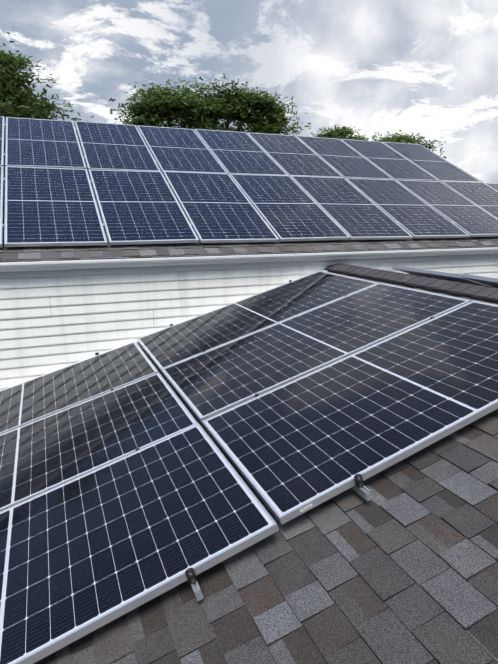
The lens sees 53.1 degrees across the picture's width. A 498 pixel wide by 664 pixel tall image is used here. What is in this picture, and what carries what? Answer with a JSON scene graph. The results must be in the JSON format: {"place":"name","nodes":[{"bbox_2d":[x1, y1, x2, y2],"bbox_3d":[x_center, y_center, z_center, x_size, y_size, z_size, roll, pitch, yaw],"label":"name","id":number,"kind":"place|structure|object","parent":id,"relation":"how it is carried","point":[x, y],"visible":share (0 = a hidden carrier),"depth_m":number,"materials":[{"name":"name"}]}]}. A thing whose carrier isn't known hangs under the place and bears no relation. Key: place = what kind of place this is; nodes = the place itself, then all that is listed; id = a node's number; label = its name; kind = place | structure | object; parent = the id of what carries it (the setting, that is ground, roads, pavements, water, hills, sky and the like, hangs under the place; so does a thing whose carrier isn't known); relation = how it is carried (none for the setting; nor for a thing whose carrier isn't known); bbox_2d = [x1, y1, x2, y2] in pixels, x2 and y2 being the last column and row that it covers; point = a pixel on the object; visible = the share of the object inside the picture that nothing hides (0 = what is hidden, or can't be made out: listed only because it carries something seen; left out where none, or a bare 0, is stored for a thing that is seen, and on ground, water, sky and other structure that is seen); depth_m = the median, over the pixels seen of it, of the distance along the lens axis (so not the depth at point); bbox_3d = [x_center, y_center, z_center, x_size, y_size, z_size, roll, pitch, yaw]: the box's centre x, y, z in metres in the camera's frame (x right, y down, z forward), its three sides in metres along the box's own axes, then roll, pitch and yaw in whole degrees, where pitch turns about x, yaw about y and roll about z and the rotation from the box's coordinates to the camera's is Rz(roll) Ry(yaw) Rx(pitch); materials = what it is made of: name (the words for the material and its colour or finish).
{"place":"outdoors","nodes":[
{"label":"outdoors","id":0,"kind":"place"},
{"bbox_2d":[2,124,468,228],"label":"panel clamps","id":1,"kind":"object","parent":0,"point":[103,224],"visible":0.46,"depth_m":7.05,"materials":[{"name":"silver metal"}]},
{"bbox_2d":[0,0,497,182],"label":"sky","id":2,"kind":"structure","parent":0,"point":[429,68],"materials":[{"name":"white"}]},
{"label":"lower roof shingles","id":3,"kind":"object","parent":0,"visible":0},
{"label":"rails","id":4,"kind":"object","parent":3,"relation":"on","visible":0},
{"bbox_2d":[392,266,490,286],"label":"slope panel","id":5,"kind":"structure","parent":4,"relation":"on","point":[441,275],"depth_m":5.65,"materials":[{"name":"metal"}]},
{"bbox_2d":[463,274,497,287],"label":"slope panel","id":6,"kind":"structure","parent":4,"relation":"on","point":[491,282],"depth_m":5.05,"materials":[{"name":"metal"}]},
{"label":"ground","id":7,"kind":"structure","parent":0,"visible":0},
{"bbox_2d":[0,26,93,124],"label":"tree","id":8,"kind":"object","parent":7,"relation":"on","point":[17,101],"visible":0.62,"depth_m":16.62,"materials":[{"name":"green plant"}]},
{"bbox_2d":[109,73,316,135],"bbox_3d":[-1.720,-6.042,24.452,9.812,12.019,7.659,2,13,7],"label":"tree","id":9,"kind":"object","parent":7,"relation":"on","point":[169,106],"visible":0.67,"depth_m":23.06,"materials":[{"name":"green plant"}]},
{"bbox_2d":[307,125,376,140],"bbox_3d":[6.564,-8.663,36.088,6.478,11.883,7.540,3,13,14],"label":"tree","id":10,"kind":"object","parent":7,"relation":"on","point":[341,133],"visible":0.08,"depth_m":34.48,"materials":[{"name":"green plant"}]},
{"bbox_2d":[372,130,446,158],"bbox_3d":[10.875,-8.485,36.169,6.226,11.523,6.956,3,13,14],"label":"tree","id":11,"kind":"object","parent":7,"relation":"on","point":[396,138],"visible":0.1,"depth_m":34.42,"materials":[{"name":"green plant"}]},
{"bbox_3d":[3.032,2.650,2.466,12.293,4.988,10.050,-5,14,-22],"label":"garage body","id":12,"kind":"object","parent":7,"relation":"on","visible":0},
{"bbox_2d":[33,271,497,663],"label":"roof shingles","id":13,"kind":"object","parent":12,"relation":"on","point":[400,566],"visible":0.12,"depth_m":1.91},
{"bbox_2d":[191,485,371,600],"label":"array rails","id":14,"kind":"object","parent":13,"relation":"on","point":[364,492],"visible":0.08,"depth_m":2.20,"materials":[{"name":"silver metal"}]},
{"bbox_2d":[0,342,158,433],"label":"panel","id":15,"kind":"object","parent":14,"relation":"on","point":[35,399],"visible":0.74,"depth_m":4.40,"materials":[{"name":"glass"}]},
{"bbox_2d":[0,372,197,510],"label":"panel","id":16,"kind":"object","parent":14,"relation":"on","point":[44,454],"visible":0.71,"depth_m":3.36,"materials":[{"name":"glass"}]},
{"bbox_2d":[0,423,278,663],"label":"panel","id":17,"kind":"object","parent":14,"relation":"on","point":[88,553],"visible":1,"depth_m":2.26,"materials":[{"name":"glass"}]},
{"bbox_2d":[137,271,378,371],"bbox_3d":[0.053,-0.190,5.066,2.278,0.035,1.134,-22,20,-17],"label":"panel","id":18,"kind":"object","parent":14,"relation":"on","point":[181,341],"visible":0.77,"depth_m":4.97,"materials":[{"name":"glass"}]},
{"bbox_2d":[95,280,433,583],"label":"panel clamps","id":19,"kind":"object","parent":14,"relation":"attached to","point":[191,576],"visible":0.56,"depth_m":2.22,"materials":[{"name":"metal"}]},
{"bbox_2d":[161,282,470,422],"bbox_3d":[0.491,0.051,4.021,2.278,0.037,1.134,-22,20,-17],"label":"panel","id":20,"kind":"object","parent":14,"relation":"on","point":[216,380],"visible":0.83,"depth_m":3.89,"materials":[{"name":"glass"}]},
{"bbox_2d":[202,300,497,524],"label":"panel","id":21,"kind":"object","parent":14,"relation":"on","point":[291,449],"visible":1,"depth_m":2.78,"materials":[{"name":"glass"}]},
{"bbox_2d":[300,503,311,511],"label":"panel labels","id":22,"kind":"object","parent":21,"relation":"attached to","point":[306,507],"visible":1,"depth_m":2.17,"materials":[{"name":"white"}]},
{"bbox_2d":[324,263,497,303],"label":"roof ridge cap","id":23,"kind":"object","parent":13,"relation":"on","point":[473,291],"visible":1,"depth_m":4.81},
{"bbox_3d":[1.575,-2.529,8.330,12.370,1.494,2.963,-5,14,-22],"label":"array","id":24,"kind":"object","parent":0,"visible":0},
{"bbox_2d":[0,166,3,246],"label":"panel","id":25,"kind":"object","parent":24,"relation":"attached to","point":[1,200],"visible":0.89,"depth_m":5.63,"materials":[{"name":"metal"}]},
{"bbox_2d":[0,116,4,165],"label":"panel","id":26,"kind":"object","parent":24,"relation":"attached to","point":[2,123],"visible":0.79,"depth_m":7.07,"materials":[{"name":"metal"}]},
{"bbox_2d":[5,117,86,168],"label":"panel","id":27,"kind":"object","parent":24,"relation":"attached to","point":[29,142],"visible":0.85,"depth_m":7.18,"materials":[{"name":"glass"}]},
{"bbox_2d":[4,166,107,246],"bbox_3d":[-2.326,-1.533,5.877,1.002,0.037,2.008,-5,41,-22],"label":"panel","id":28,"kind":"object","parent":24,"relation":"attached to","point":[45,206],"visible":1,"depth_m":5.71,"materials":[{"name":"glass"}]},
{"bbox_2d":[74,121,160,170],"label":"panel","id":29,"kind":"object","parent":24,"relation":"attached to","point":[108,146],"visible":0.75,"depth_m":7.58,"materials":[{"name":"glass"}]},
{"bbox_2d":[88,169,198,244],"bbox_3d":[-1.380,-1.621,6.255,1.002,0.038,2.008,-6,41,-21],"label":"panel","id":30,"kind":"object","parent":24,"relation":"attached to","point":[139,207],"visible":0.94,"depth_m":6.10,"materials":[{"name":"glass"}]},
{"bbox_2d":[137,125,227,173],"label":"panel","id":31,"kind":"object","parent":24,"relation":"attached to","point":[179,149],"visible":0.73,"depth_m":7.96,"materials":[{"name":"glass"}]},
{"bbox_2d":[163,171,278,242],"bbox_3d":[-0.433,-1.708,6.631,1.002,0.035,2.008,-5,41,-22],"label":"panel","id":32,"kind":"object","parent":24,"relation":"attached to","point":[218,207],"visible":0.98,"depth_m":6.48,"materials":[{"name":"glass"}]},
{"bbox_2d":[194,129,287,174],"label":"panel","id":33,"kind":"object","parent":24,"relation":"attached to","point":[233,152],"visible":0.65,"depth_m":8.35,"materials":[{"name":"glass"}]},
{"bbox_2d":[230,174,349,241],"bbox_3d":[0.511,-1.797,7.009,1.002,0.035,2.008,-6,41,-22],"label":"panel","id":34,"kind":"object","parent":24,"relation":"attached to","point":[288,207],"visible":0.88,"depth_m":6.86,"materials":[{"name":"glass"}]},
{"bbox_2d":[247,132,342,177],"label":"panel","id":35,"kind":"object","parent":24,"relation":"attached to","point":[293,155],"visible":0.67,"depth_m":8.73,"materials":[{"name":"glass"}]},
{"bbox_2d":[296,136,392,179],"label":"panel","id":36,"kind":"object","parent":24,"relation":"attached to","point":[343,159],"visible":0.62,"depth_m":9.10,"materials":[{"name":"glass"}]},
{"bbox_2d":[290,175,412,239],"bbox_3d":[1.456,-1.883,7.391,1.002,0.037,2.008,-5,41,-22],"label":"panel","id":37,"kind":"object","parent":24,"relation":"attached to","point":[351,210],"visible":0.83,"depth_m":7.25,"materials":[{"name":"glass"}]},
{"bbox_2d":[340,139,438,180],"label":"panel","id":38,"kind":"object","parent":24,"relation":"attached to","point":[392,163],"visible":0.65,"depth_m":9.48,"materials":[{"name":"glass"}]},
{"bbox_2d":[345,178,469,237],"bbox_3d":[2.402,-1.970,7.768,1.002,0.037,2.008,-5,40,-22],"label":"panel","id":39,"kind":"object","parent":24,"relation":"attached to","point":[413,215],"visible":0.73,"depth_m":7.63,"materials":[{"name":"glass"}]},
{"bbox_2d":[382,142,480,181],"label":"panel","id":40,"kind":"object","parent":24,"relation":"attached to","point":[439,168],"visible":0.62,"depth_m":9.88,"materials":[{"name":"glass"}]},
{"bbox_2d":[396,180,497,236],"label":"panel","id":41,"kind":"object","parent":24,"relation":"attached to","point":[470,218],"visible":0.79,"depth_m":8.07,"materials":[{"name":"glass"}]},
{"bbox_2d":[441,181,497,218],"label":"panel","id":42,"kind":"object","parent":24,"relation":"attached to","point":[483,195],"visible":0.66,"depth_m":8.82,"materials":[{"name":"glass"}]},
{"bbox_2d":[485,183,497,190],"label":"panel","id":43,"kind":"object","parent":24,"relation":"attached to","point":[494,186],"depth_m":9.39,"materials":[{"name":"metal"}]},
{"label":"house","id":44,"kind":"structure","parent":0},
{"bbox_2d":[0,258,497,389],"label":"siding wall","id":45,"kind":"structure","parent":44,"relation":"attached to","point":[49,324],"depth_m":5.44,"materials":[{"name":"plastic"}]},
{"bbox_2d":[0,270,326,390],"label":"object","id":46,"kind":"structure","parent":45,"relation":"attached to","point":[136,341],"depth_m":5.45,"materials":[{"name":"metal"}]},
{"bbox_2d":[0,253,497,278],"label":"fascia board","id":47,"kind":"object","parent":44,"relation":"attached to","point":[65,272],"depth_m":5.82,"materials":[{"name":"grey metal"}]},
{"bbox_3d":[0.480,-2.785,10.006,23.000,2.069,8.043,-5,14,-22],"label":"upper roof deck","id":48,"kind":"object","parent":44,"relation":"on","visible":0},
{"bbox_2d":[0,120,497,262],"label":"roof shingles","id":49,"kind":"object","parent":48,"relation":"on","point":[57,253],"visible":0.06,"depth_m":5.83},
{"bbox_2d":[0,247,497,271],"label":"gutter","id":50,"kind":"object","parent":48,"relation":"attached to","point":[64,265],"visible":0.94,"depth_m":5.69,"materials":[{"name":"metal"}]}
]}

